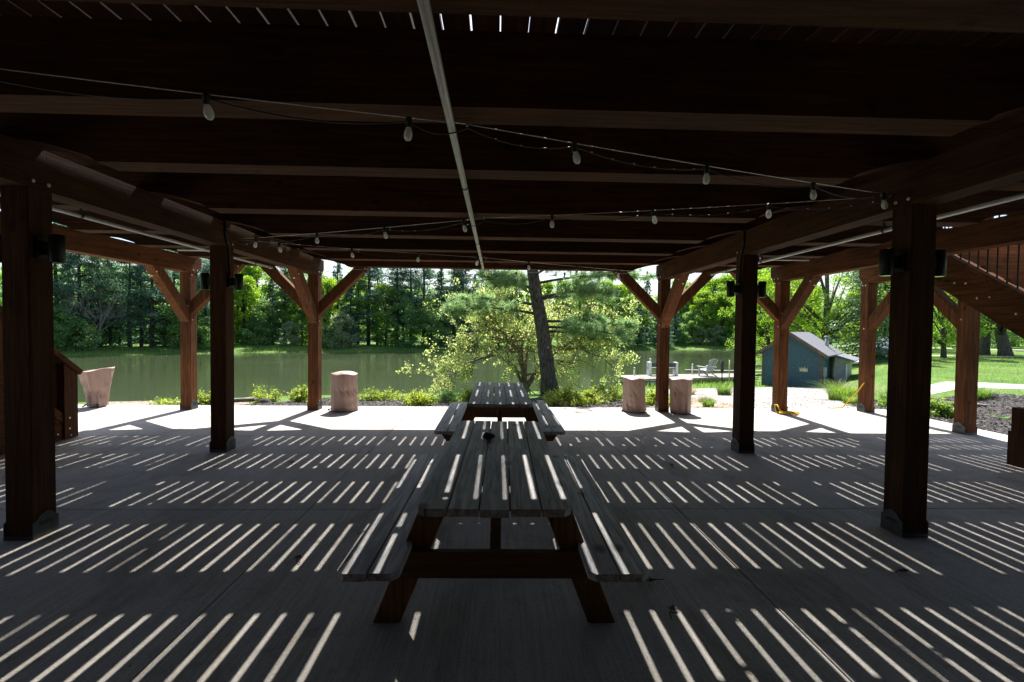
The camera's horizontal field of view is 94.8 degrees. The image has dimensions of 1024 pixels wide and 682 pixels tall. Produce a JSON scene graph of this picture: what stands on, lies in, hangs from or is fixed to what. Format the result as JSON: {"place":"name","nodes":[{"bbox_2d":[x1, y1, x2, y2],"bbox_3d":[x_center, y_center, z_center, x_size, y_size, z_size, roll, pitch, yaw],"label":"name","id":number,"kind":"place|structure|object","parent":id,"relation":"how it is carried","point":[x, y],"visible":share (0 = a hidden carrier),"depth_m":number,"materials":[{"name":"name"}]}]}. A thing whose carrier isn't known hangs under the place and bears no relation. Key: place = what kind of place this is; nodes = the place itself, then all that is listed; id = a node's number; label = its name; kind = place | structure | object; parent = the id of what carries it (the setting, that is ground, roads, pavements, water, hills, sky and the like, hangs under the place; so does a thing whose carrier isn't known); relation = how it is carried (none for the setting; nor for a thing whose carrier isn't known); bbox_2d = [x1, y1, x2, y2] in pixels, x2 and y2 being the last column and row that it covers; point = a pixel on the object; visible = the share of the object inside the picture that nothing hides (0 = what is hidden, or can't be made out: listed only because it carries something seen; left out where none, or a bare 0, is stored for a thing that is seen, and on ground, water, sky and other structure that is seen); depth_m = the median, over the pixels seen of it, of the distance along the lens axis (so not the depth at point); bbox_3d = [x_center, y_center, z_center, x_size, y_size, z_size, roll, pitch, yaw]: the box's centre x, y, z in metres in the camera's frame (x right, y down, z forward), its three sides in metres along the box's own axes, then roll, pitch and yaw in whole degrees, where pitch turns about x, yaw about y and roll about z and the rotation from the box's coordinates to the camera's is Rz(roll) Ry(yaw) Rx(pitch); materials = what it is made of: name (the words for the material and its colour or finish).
{"place":"outdoors","nodes":[
{"label":"outdoors","id":0,"kind":"place"},
{"bbox_2d":[66,350,733,401],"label":"water","id":1,"kind":"structure","parent":0,"point":[144,377],"depth_m":33.04,"materials":[{"name":"green liquid"}]},
{"bbox_2d":[614,358,758,381],"bbox_3d":[10.115,2.135,27.288,8.218,2.180,2.168,0,2,-16],"label":"dock","id":2,"kind":"object","parent":1,"relation":"in","point":[695,376],"visible":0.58,"depth_m":27.02,"materials":[{"name":"white paint"}]},
{"bbox_2d":[59,342,763,365],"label":"bank grass","id":3,"kind":"structure","parent":0,"point":[239,344],"depth_m":56.93,"materials":[{"name":"plant"}]},
{"bbox_2d":[108,399,732,407],"bbox_3d":[-4.609,1.901,13.910,21.450,1.266,8.700,1,1,-2],"label":"dirt strip","id":4,"kind":"object","parent":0,"point":[695,405],"visible":0.06,"depth_m":17.15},
{"bbox_2d":[249,396,621,407],"bbox_3d":[-2.155,1.887,13.691,10.440,1.188,8.160,1,1,-2],"label":"mulch bed","id":5,"kind":"object","parent":4,"relation":"on","point":[433,404],"visible":0.06,"depth_m":11.31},
{"bbox_2d":[248,384,284,403],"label":"shrub","id":6,"kind":"object","parent":5,"relation":"on","point":[260,395],"visible":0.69,"depth_m":12.36,"materials":[{"name":"green plant"}]},
{"bbox_2d":[285,383,307,402],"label":"shrub","id":7,"kind":"object","parent":5,"relation":"on","point":[299,395],"visible":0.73,"depth_m":11.97,"materials":[{"name":"green plant"}]},
{"bbox_2d":[358,384,407,400],"bbox_3d":[-3.662,1.470,13.240,1.801,0.512,0.945,1,1,-2],"label":"shrub","id":8,"kind":"object","parent":5,"relation":"on","point":[377,395],"visible":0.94,"depth_m":13.09,"materials":[{"name":"green plant"}]},
{"bbox_2d":[402,386,439,405],"bbox_3d":[-2.115,1.273,10.772,0.940,0.492,0.782,0,2,-28],"label":"shrub","id":9,"kind":"object","parent":5,"relation":"on","point":[416,398],"visible":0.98,"depth_m":10.65,"materials":[{"name":"green plant"}]},
{"bbox_2d":[430,385,463,402],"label":"shrub","id":10,"kind":"object","parent":5,"relation":"on","point":[448,396],"visible":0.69,"depth_m":12.42,"materials":[{"name":"green plant"}]},
{"bbox_2d":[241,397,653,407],"bbox_3d":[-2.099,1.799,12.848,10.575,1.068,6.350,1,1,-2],"label":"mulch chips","id":11,"kind":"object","parent":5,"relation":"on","point":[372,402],"visible":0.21,"depth_m":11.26,"materials":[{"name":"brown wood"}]},
{"bbox_2d":[541,381,592,406],"bbox_3d":[1.299,1.250,11.048,1.319,0.643,1.066,1,1,-2],"label":"shrub","id":12,"kind":"object","parent":5,"relation":"on","point":[570,398],"visible":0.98,"depth_m":10.99,"materials":[{"name":"green plant"}]},
{"bbox_2d":[575,380,608,404],"bbox_3d":[1.956,1.308,11.843,0.915,0.642,0.864,1,2,21],"label":"shrub","id":13,"kind":"object","parent":5,"relation":"on","point":[594,397],"visible":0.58,"depth_m":11.69,"materials":[{"name":"green plant"}]},
{"bbox_2d":[592,381,622,401],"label":"shrub","id":14,"kind":"object","parent":5,"relation":"on","point":[611,396],"visible":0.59,"depth_m":13.26,"materials":[{"name":"green plant"}]},
{"bbox_2d":[0,15,1005,323],"label":"sky","id":15,"kind":"structure","parent":0,"point":[328,265],"materials":[{"name":"white"}]},
{"bbox_2d":[0,405,1023,681],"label":"patio","id":16,"kind":"structure","parent":0,"point":[172,547],"depth_m":3.25,"materials":[{"name":"concrete"}]},
{"bbox_2d":[0,305,82,454],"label":"stair end","id":17,"kind":"object","parent":16,"relation":"on","point":[67,371],"visible":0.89,"depth_m":6.52,"materials":[{"name":"wood"}]},
{"bbox_2d":[78,366,114,407],"bbox_3d":[-8.112,0.900,9.221,0.551,0.770,0.554,1,1,-2],"label":"covered bin","id":18,"kind":"object","parent":16,"relation":"on","point":[96,384],"visible":0.98,"depth_m":9.09,"materials":[{"name":"fabric"}]},
{"bbox_2d":[328,371,358,411],"bbox_3d":[-3.248,0.962,9.132,0.524,0.765,0.521,2,2,40],"label":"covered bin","id":19,"kind":"object","parent":16,"relation":"on","point":[344,391],"visible":1,"depth_m":8.94,"materials":[{"name":"fabric"}]},
{"bbox_2d":[338,421,647,622],"bbox_3d":[-0.104,1.148,3.303,1.496,0.763,2.140,1,1,-1],"label":"picnic table","id":20,"kind":"object","parent":16,"relation":"on","point":[393,545],"visible":1,"depth_m":2.58,"materials":[{"name":"grey wood"}]},
{"bbox_2d":[434,382,564,440],"bbox_3d":[-0.173,1.067,6.408,1.496,0.764,2.139,1,1,-2],"label":"picnic table","id":21,"kind":"object","parent":16,"relation":"on","point":[494,404],"visible":0.73,"depth_m":5.88,"materials":[{"name":"grey wood"}]},
{"bbox_2d":[0,0,1023,540],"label":"timber deck","id":22,"kind":"structure","parent":16,"relation":"on","point":[914,108],"depth_m":3.46,"materials":[{"name":"wood"}]},
{"bbox_2d":[33,234,65,263],"bbox_3d":[-3.467,-0.694,3.553,0.165,0.212,0.120,1,1,-2],"label":"wall lamp","id":23,"kind":"object","parent":22,"relation":"attached to","point":[51,248],"visible":1,"depth_m":3.52,"materials":[{"name":"metal"}]},
{"bbox_2d":[0,195,272,268],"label":"pipe","id":24,"kind":"object","parent":22,"relation":"attached to","point":[80,214],"visible":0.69,"depth_m":5.38,"materials":[{"name":"metal"}]},
{"bbox_2d":[227,273,242,290],"bbox_3d":[-3.550,-0.760,6.065,0.165,0.212,0.120,1,1,-2],"label":"wall lamp","id":25,"kind":"object","parent":22,"relation":"attached to","point":[235,281],"visible":1,"depth_m":6.03,"materials":[{"name":"metal"}]},
{"bbox_2d":[0,68,891,208],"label":"string light","id":26,"kind":"object","parent":22,"relation":"hanging from","point":[208,112],"visible":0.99,"depth_m":2.56,"materials":[{"name":"plastic"}]},
{"bbox_2d":[235,239,663,276],"bbox_3d":[-0.269,-1.241,7.487,7.332,0.176,0.395,0,2,-24],"label":"string light","id":27,"kind":"object","parent":22,"relation":"hanging from","point":[417,259],"visible":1,"depth_m":6.97,"materials":[{"name":"plastic"}]},
{"bbox_2d":[417,0,484,271],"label":"pipe","id":28,"kind":"object","parent":22,"relation":"attached to","point":[425,11],"visible":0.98,"depth_m":2.20,"materials":[{"name":"metal"}]},
{"bbox_2d":[317,268,659,279],"bbox_3d":[-0.387,-1.277,9.053,6.800,0.147,0.059,1,1,-2],"label":"string light","id":29,"kind":"object","parent":22,"relation":"hanging from","point":[515,273],"visible":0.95,"depth_m":9.06,"materials":[{"name":"plastic"}]},
{"bbox_2d":[235,196,889,247],"bbox_3d":[-0.272,-1.211,4.973,7.256,0.165,0.148,1,2,19],"label":"string light","id":30,"kind":"object","parent":22,"relation":"hanging from","point":[768,214],"visible":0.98,"depth_m":4.65,"materials":[{"name":"plastic"}]},
{"bbox_2d":[710,193,1023,275],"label":"pipe","id":31,"kind":"object","parent":22,"relation":"attached to","point":[979,206],"visible":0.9,"depth_m":5.01,"materials":[{"name":"metal"}]},
{"bbox_2d":[878,248,907,275],"bbox_3d":[3.030,-0.627,3.769,0.165,0.212,0.120,1,1,-2],"label":"wall lamp","id":32,"kind":"object","parent":22,"relation":"attached to","point":[891,262],"visible":1,"depth_m":3.73,"materials":[{"name":"metal"}]},
{"bbox_2d":[935,249,946,276],"bbox_3d":[3.392,-0.623,3.781,0.165,0.212,0.120,1,1,-2],"label":"wall lamp","id":33,"kind":"object","parent":22,"relation":"attached to","point":[940,262],"visible":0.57,"depth_m":3.74,"materials":[{"name":"metal"}]},
{"bbox_2d":[621,376,646,412],"bbox_3d":[2.440,1.048,9.395,0.486,0.705,0.473,1,2,27],"label":"covered bin","id":34,"kind":"object","parent":16,"relation":"on","point":[634,394],"visible":1,"depth_m":9.20,"materials":[{"name":"fabric"}]},
{"bbox_2d":[668,376,692,414],"bbox_3d":[3.315,1.059,9.258,0.464,0.710,0.468,1,1,-2],"label":"covered bin","id":35,"kind":"object","parent":16,"relation":"on","point":[680,387],"visible":1,"depth_m":9.08,"materials":[{"name":"fabric"}]},
{"bbox_2d":[793,215,1023,434],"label":"staircase","id":36,"kind":"structure","parent":16,"relation":"on","point":[988,283],"depth_m":7.53,"materials":[{"name":"wood"}]},
{"bbox_2d":[1007,407,1023,467],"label":"short post","id":37,"kind":"object","parent":16,"relation":"on","point":[1015,449],"visible":1,"depth_m":5.78,"materials":[{"name":"wood"}]},
{"bbox_2d":[60,327,1023,417],"bbox_3d":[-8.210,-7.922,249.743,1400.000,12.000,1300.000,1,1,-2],"label":"ground","id":38,"kind":"structure","parent":0,"point":[1019,350],"depth_m":45.50,"materials":[{"name":"green plant"}]},
{"bbox_2d":[53,305,84,351],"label":"broadleaf tree","id":39,"kind":"object","parent":38,"relation":"on","point":[62,315],"visible":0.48,"depth_m":45.91,"materials":[{"name":"green plant"}]},
{"bbox_2d":[53,222,87,323],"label":"pine tree","id":40,"kind":"object","parent":38,"relation":"on","point":[56,304],"visible":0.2,"depth_m":47.13,"materials":[{"name":"green plant"}]},
{"bbox_2d":[54,318,106,351],"bbox_3d":[-43.087,-0.447,46.451,4.354,3.694,4.183,1,2,17],"label":"bush","id":41,"kind":"object","parent":38,"relation":"on","point":[82,326],"visible":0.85,"depth_m":46.31,"materials":[{"name":"green plant"}]},
{"bbox_2d":[53,224,120,347],"bbox_3d":[-43.834,-5.423,47.828,6.560,12.922,6.019,1,2,16],"label":"pine tree","id":42,"kind":"object","parent":38,"relation":"on","point":[71,258],"visible":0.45,"depth_m":47.47,"materials":[{"name":"green plant"}]},
{"bbox_2d":[63,237,123,346],"bbox_3d":[-42.895,-5.062,49.301,5.616,12.104,5.779,2,2,34],"label":"pine tree","id":43,"kind":"object","parent":38,"relation":"on","point":[96,265],"visible":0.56,"depth_m":48.76,"materials":[{"name":"green plant"}]},
{"bbox_2d":[53,281,137,347],"bbox_3d":[-42.166,-2.465,48.529,5.220,6.951,6.672,1,1,-2],"label":"bare tree","id":44,"kind":"object","parent":38,"relation":"on","point":[101,322],"visible":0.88,"depth_m":48.05,"materials":[{"name":"plant"}]},
{"bbox_2d":[86,260,137,346],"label":"spruce tree","id":45,"kind":"object","parent":38,"relation":"on","point":[109,335],"visible":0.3,"depth_m":50.86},
{"bbox_2d":[102,259,159,346],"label":"pine tree","id":46,"kind":"object","parent":38,"relation":"on","point":[121,294],"visible":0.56,"depth_m":50.06,"materials":[{"name":"green plant"}]},
{"bbox_2d":[114,264,163,347],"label":"spruce tree","id":47,"kind":"object","parent":38,"relation":"on","point":[142,337],"visible":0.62,"depth_m":50.34,"materials":[{"name":"plant"}]},
{"bbox_2d":[121,249,179,346],"bbox_3d":[-38.893,-5.263,51.078,6.077,12.553,6.133,0,2,-15],"label":"pine tree","id":48,"kind":"object","parent":38,"relation":"on","point":[153,291],"visible":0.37,"depth_m":50.46,"materials":[{"name":"green plant"}]},
{"bbox_2d":[138,271,179,347],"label":"spruce tree","id":49,"kind":"object","parent":38,"relation":"on","point":[159,337],"visible":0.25,"depth_m":52.12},
{"bbox_2d":[155,286,209,347],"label":"broadleaf tree","id":50,"kind":"object","parent":38,"relation":"on","point":[173,328],"visible":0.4,"depth_m":51.45,"materials":[{"name":"green plant"}]},
{"bbox_2d":[176,316,209,348],"bbox_3d":[-35.195,-0.768,53.090,4.753,4.030,4.650,0,2,-17],"label":"bush","id":51,"kind":"object","parent":38,"relation":"on","point":[201,323],"visible":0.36,"depth_m":52.38,"materials":[{"name":"green plant"}]},
{"bbox_2d":[197,258,236,339],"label":"pine tree","id":52,"kind":"object","parent":38,"relation":"on","point":[205,269],"visible":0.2,"depth_m":53.30,"materials":[{"name":"green plant"}]},
{"bbox_2d":[234,275,265,344],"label":"broadleaf tree","id":53,"kind":"object","parent":38,"relation":"on","point":[249,285],"visible":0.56,"depth_m":58.92,"materials":[{"name":"green plant"}]},
{"bbox_2d":[236,322,270,345],"bbox_3d":[-32.011,-0.712,58.429,3.900,3.358,3.989,0,2,-36],"label":"bush","id":54,"kind":"object","parent":38,"relation":"on","point":[254,338],"visible":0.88,"depth_m":58.06,"materials":[{"name":"green plant"}]},
{"bbox_2d":[234,266,281,333],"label":"broadleaf tree","id":55,"kind":"object","parent":38,"relation":"on","point":[257,273],"visible":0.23,"depth_m":62.67,"materials":[{"name":"green plant"}]},
{"bbox_2d":[241,299,281,344],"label":"broadleaf tree","id":56,"kind":"object","parent":38,"relation":"on","point":[263,304],"visible":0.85,"depth_m":59.40,"materials":[{"name":"green plant"}]},
{"bbox_2d":[260,278,290,342],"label":"spruce tree","id":57,"kind":"object","parent":38,"relation":"on","point":[269,295],"visible":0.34,"depth_m":61.74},
{"bbox_2d":[267,266,298,342],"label":"pine tree","id":58,"kind":"object","parent":38,"relation":"on","point":[284,296],"visible":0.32,"depth_m":60.83,"materials":[{"name":"green plant"}]},
{"bbox_2d":[276,321,302,345],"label":"pale bush tree","id":59,"kind":"object","parent":38,"relation":"on","point":[290,326],"visible":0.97,"depth_m":58.74,"materials":[{"name":"green plant"}]},
{"bbox_2d":[282,299,307,344],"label":"broadleaf tree","id":60,"kind":"object","parent":38,"relation":"on","point":[294,318],"visible":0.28,"depth_m":60.26,"materials":[{"name":"green plant"}]},
{"bbox_2d":[304,278,343,344],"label":"broadleaf tree","id":61,"kind":"object","parent":38,"relation":"on","point":[329,284],"visible":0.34,"depth_m":60.36,"materials":[{"name":"green plant"}]},
{"bbox_2d":[324,311,358,348],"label":"pale bush tree","id":62,"kind":"object","parent":38,"relation":"on","point":[340,316],"visible":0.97,"depth_m":58.52,"materials":[{"name":"green plant"}]},
{"bbox_2d":[335,284,368,343],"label":"spruce tree","id":63,"kind":"object","parent":38,"relation":"on","point":[350,290],"visible":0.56,"depth_m":61.03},
{"bbox_2d":[334,269,378,344],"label":"broadleaf tree","id":64,"kind":"object","parent":38,"relation":"on","point":[361,303],"visible":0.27,"depth_m":62.02,"materials":[{"name":"green plant"}]},
{"bbox_2d":[345,268,393,345],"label":"pine tree","id":65,"kind":"object","parent":38,"relation":"on","point":[374,292],"visible":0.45,"depth_m":61.39,"materials":[{"name":"green plant"}]},
{"bbox_2d":[368,282,401,345],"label":"broadleaf tree","id":66,"kind":"object","parent":38,"relation":"on","point":[377,337],"visible":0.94,"depth_m":61.26,"materials":[{"name":"green plant"}]},
{"bbox_2d":[381,268,416,338],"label":"pine tree","id":67,"kind":"object","parent":38,"relation":"on","point":[396,280],"visible":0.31,"depth_m":63.04,"materials":[{"name":"green plant"}]},
{"bbox_2d":[381,294,423,347],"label":"broadleaf tree","id":68,"kind":"object","parent":38,"relation":"on","point":[409,325],"visible":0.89,"depth_m":61.32,"materials":[{"name":"green plant"}]},
{"bbox_2d":[402,269,445,340],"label":"pine tree","id":69,"kind":"object","parent":38,"relation":"on","point":[415,299],"visible":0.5,"depth_m":64.03,"materials":[{"name":"green plant"}]},
{"bbox_2d":[410,295,451,347],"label":"broadleaf tree","id":70,"kind":"object","parent":38,"relation":"on","point":[430,330],"visible":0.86,"depth_m":62.58,"materials":[{"name":"green plant"}]},
{"bbox_2d":[418,269,460,345],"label":"spruce tree","id":71,"kind":"object","parent":38,"relation":"on","point":[441,283],"visible":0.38,"depth_m":65.61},
{"bbox_2d":[430,269,473,343],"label":"pine tree","id":72,"kind":"object","parent":38,"relation":"on","point":[458,276],"visible":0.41,"depth_m":65.06,"materials":[{"name":"green plant"}]},
{"bbox_2d":[442,269,483,334],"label":"pine tree","id":73,"kind":"object","parent":38,"relation":"on","point":[469,280],"visible":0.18,"depth_m":67.48,"materials":[{"name":"green plant"}]},
{"bbox_2d":[0,262,1023,342],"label":"forest","id":74,"kind":"object","parent":38,"relation":"on","point":[577,305],"visible":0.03,"depth_m":77.83,"materials":[{"name":"green plant"}]},
{"bbox_2d":[396,271,642,395],"bbox_3d":[0.477,-0.267,18.440,9.149,5.962,5.758,0,2,-26],"label":"crabapple tree","id":75,"kind":"object","parent":38,"relation":"on","point":[503,331],"visible":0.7,"depth_m":18.58,"materials":[{"name":"green plant"}]},
{"bbox_2d":[516,283,535,342],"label":"broadleaf tree","id":76,"kind":"object","parent":38,"relation":"on","point":[522,316],"visible":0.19,"depth_m":69.11,"materials":[{"name":"green plant"}]},
{"bbox_2d":[526,280,561,339],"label":"broadleaf tree","id":77,"kind":"object","parent":38,"relation":"on","point":[548,286],"visible":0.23,"depth_m":69.95,"materials":[{"name":"green plant"}]},
{"bbox_2d":[436,268,657,395],"bbox_3d":[0.725,-3.721,17.428,7.555,11.830,7.234,2,2,38],"label":"pine tree","id":78,"kind":"object","parent":38,"relation":"on","point":[587,323],"visible":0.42,"depth_m":17.29,"materials":[{"name":"green plant"}]},
{"bbox_2d":[552,279,574,340],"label":"broadleaf tree","id":79,"kind":"object","parent":38,"relation":"on","point":[562,284],"visible":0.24,"depth_m":70.83,"materials":[{"name":"green plant"}]},
{"bbox_2d":[606,284,636,345],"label":"broadleaf tree","id":80,"kind":"object","parent":38,"relation":"on","point":[624,292],"visible":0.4,"depth_m":74.27,"materials":[{"name":"green plant"}]},
{"bbox_2d":[630,302,650,345],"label":"spruce tree","id":81,"kind":"object","parent":38,"relation":"on","point":[639,341],"visible":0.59,"depth_m":76.72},
{"bbox_2d":[633,271,655,343],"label":"spruce tree","id":82,"kind":"object","parent":38,"relation":"on","point":[647,287],"visible":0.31,"depth_m":81.55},
{"bbox_2d":[618,380,764,390],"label":"bank grass","id":83,"kind":"structure","parent":38,"relation":"on","point":[704,385],"depth_m":24.01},
{"bbox_2d":[679,309,707,344],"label":"broadleaf tree","id":84,"kind":"object","parent":38,"relation":"on","point":[686,325],"visible":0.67,"depth_m":81.32,"materials":[{"name":"green plant"}]},
{"bbox_2d":[689,289,720,343],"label":"broadleaf tree","id":85,"kind":"object","parent":38,"relation":"on","point":[707,297],"visible":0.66,"depth_m":82.24,"materials":[{"name":"green plant"}]},
{"bbox_2d":[693,277,730,332],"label":"broadleaf tree","id":86,"kind":"object","parent":38,"relation":"on","point":[711,284],"visible":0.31,"depth_m":85.40,"materials":[{"name":"green plant"}]},
{"bbox_2d":[706,325,726,345],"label":"pale bush tree","id":87,"kind":"object","parent":38,"relation":"on","point":[713,341],"visible":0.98,"depth_m":79.67,"materials":[{"name":"green plant"}]},
{"bbox_2d":[709,290,734,341],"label":"broadleaf tree","id":88,"kind":"object","parent":38,"relation":"on","point":[720,300],"visible":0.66,"depth_m":80.88,"materials":[{"name":"green plant"}]},
{"bbox_2d":[708,274,735,335],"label":"broadleaf tree","id":89,"kind":"object","parent":38,"relation":"on","point":[721,286],"visible":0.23,"depth_m":83.90,"materials":[{"name":"green plant"}]},
{"bbox_2d":[717,267,812,359],"bbox_3d":[21.906,-2.589,40.792,7.164,9.831,7.350,2,2,38],"label":"maple tree","id":90,"kind":"object","parent":38,"relation":"on","point":[768,340],"visible":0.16,"depth_m":40.48,"materials":[{"name":"green plant"}]},
{"bbox_2d":[756,332,858,386],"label":"shed","id":91,"kind":"structure","parent":38,"relation":"on","point":[811,357],"depth_m":23.55,"materials":[{"name":"teal"}]},
{"bbox_2d":[757,269,889,346],"bbox_3d":[23.267,-3.095,34.516,11.261,10.418,11.156,1,1,-2],"label":"maple tree","id":92,"kind":"object","parent":38,"relation":"on","point":[825,323],"visible":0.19,"depth_m":34.52,"materials":[{"name":"green plant"}]},
{"bbox_2d":[829,270,888,362],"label":"spruce tree","id":93,"kind":"object","parent":38,"relation":"on","point":[851,318],"visible":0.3,"depth_m":29.72,"materials":[{"name":"plant"}]},
{"bbox_2d":[854,394,1023,433],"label":"mulch bed","id":94,"kind":"object","parent":38,"relation":"on","point":[1005,405],"visible":0.18,"depth_m":11.62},
{"bbox_2d":[807,378,880,400],"bbox_3d":[10.293,1.543,14.526,2.591,0.642,2.608,1,1,-2],"label":"grass clump","id":95,"kind":"object","parent":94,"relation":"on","point":[834,392],"visible":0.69,"depth_m":14.49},
{"bbox_2d":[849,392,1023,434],"bbox_3d":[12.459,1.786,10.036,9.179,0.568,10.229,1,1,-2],"label":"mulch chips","id":96,"kind":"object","parent":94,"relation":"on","point":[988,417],"visible":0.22,"depth_m":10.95,"materials":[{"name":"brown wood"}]},
{"bbox_2d":[930,397,953,417],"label":"shrub","id":97,"kind":"object","parent":94,"relation":"on","point":[938,408],"visible":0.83,"depth_m":9.92,"materials":[{"name":"green plant"}]},
{"bbox_2d":[935,300,991,354],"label":"maple tree","id":98,"kind":"object","parent":38,"relation":"on","point":[984,345],"depth_m":39.07,"materials":[{"name":"brown plant"}]},
{"bbox_2d":[932,290,996,357],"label":"maple tree","id":99,"kind":"object","parent":38,"relation":"on","point":[942,320],"visible":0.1,"depth_m":33.72,"materials":[{"name":"green plant"}]},
{"bbox_2d":[933,292,1014,355],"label":"maple tree","id":100,"kind":"object","parent":38,"relation":"on","point":[1003,345],"depth_m":37.52,"materials":[{"name":"brown plant"}]},
{"bbox_2d":[649,387,854,408],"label":"gravel path","id":101,"kind":"structure","parent":0,"point":[728,400],"depth_m":15.49,"materials":[{"name":"gravel"}]},
{"bbox_2d":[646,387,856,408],"bbox_3d":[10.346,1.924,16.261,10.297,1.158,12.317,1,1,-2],"label":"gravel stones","id":102,"kind":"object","parent":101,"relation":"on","point":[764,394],"visible":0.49,"depth_m":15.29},
{"bbox_2d":[728,350,1023,398],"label":"lawn grass","id":103,"kind":"structure","parent":0,"point":[954,356],"depth_m":24.57,"materials":[{"name":"plant"}]},
{"bbox_2d":[885,382,1023,394],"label":"gravel road","id":104,"kind":"structure","parent":0,"point":[939,387],"depth_m":15.90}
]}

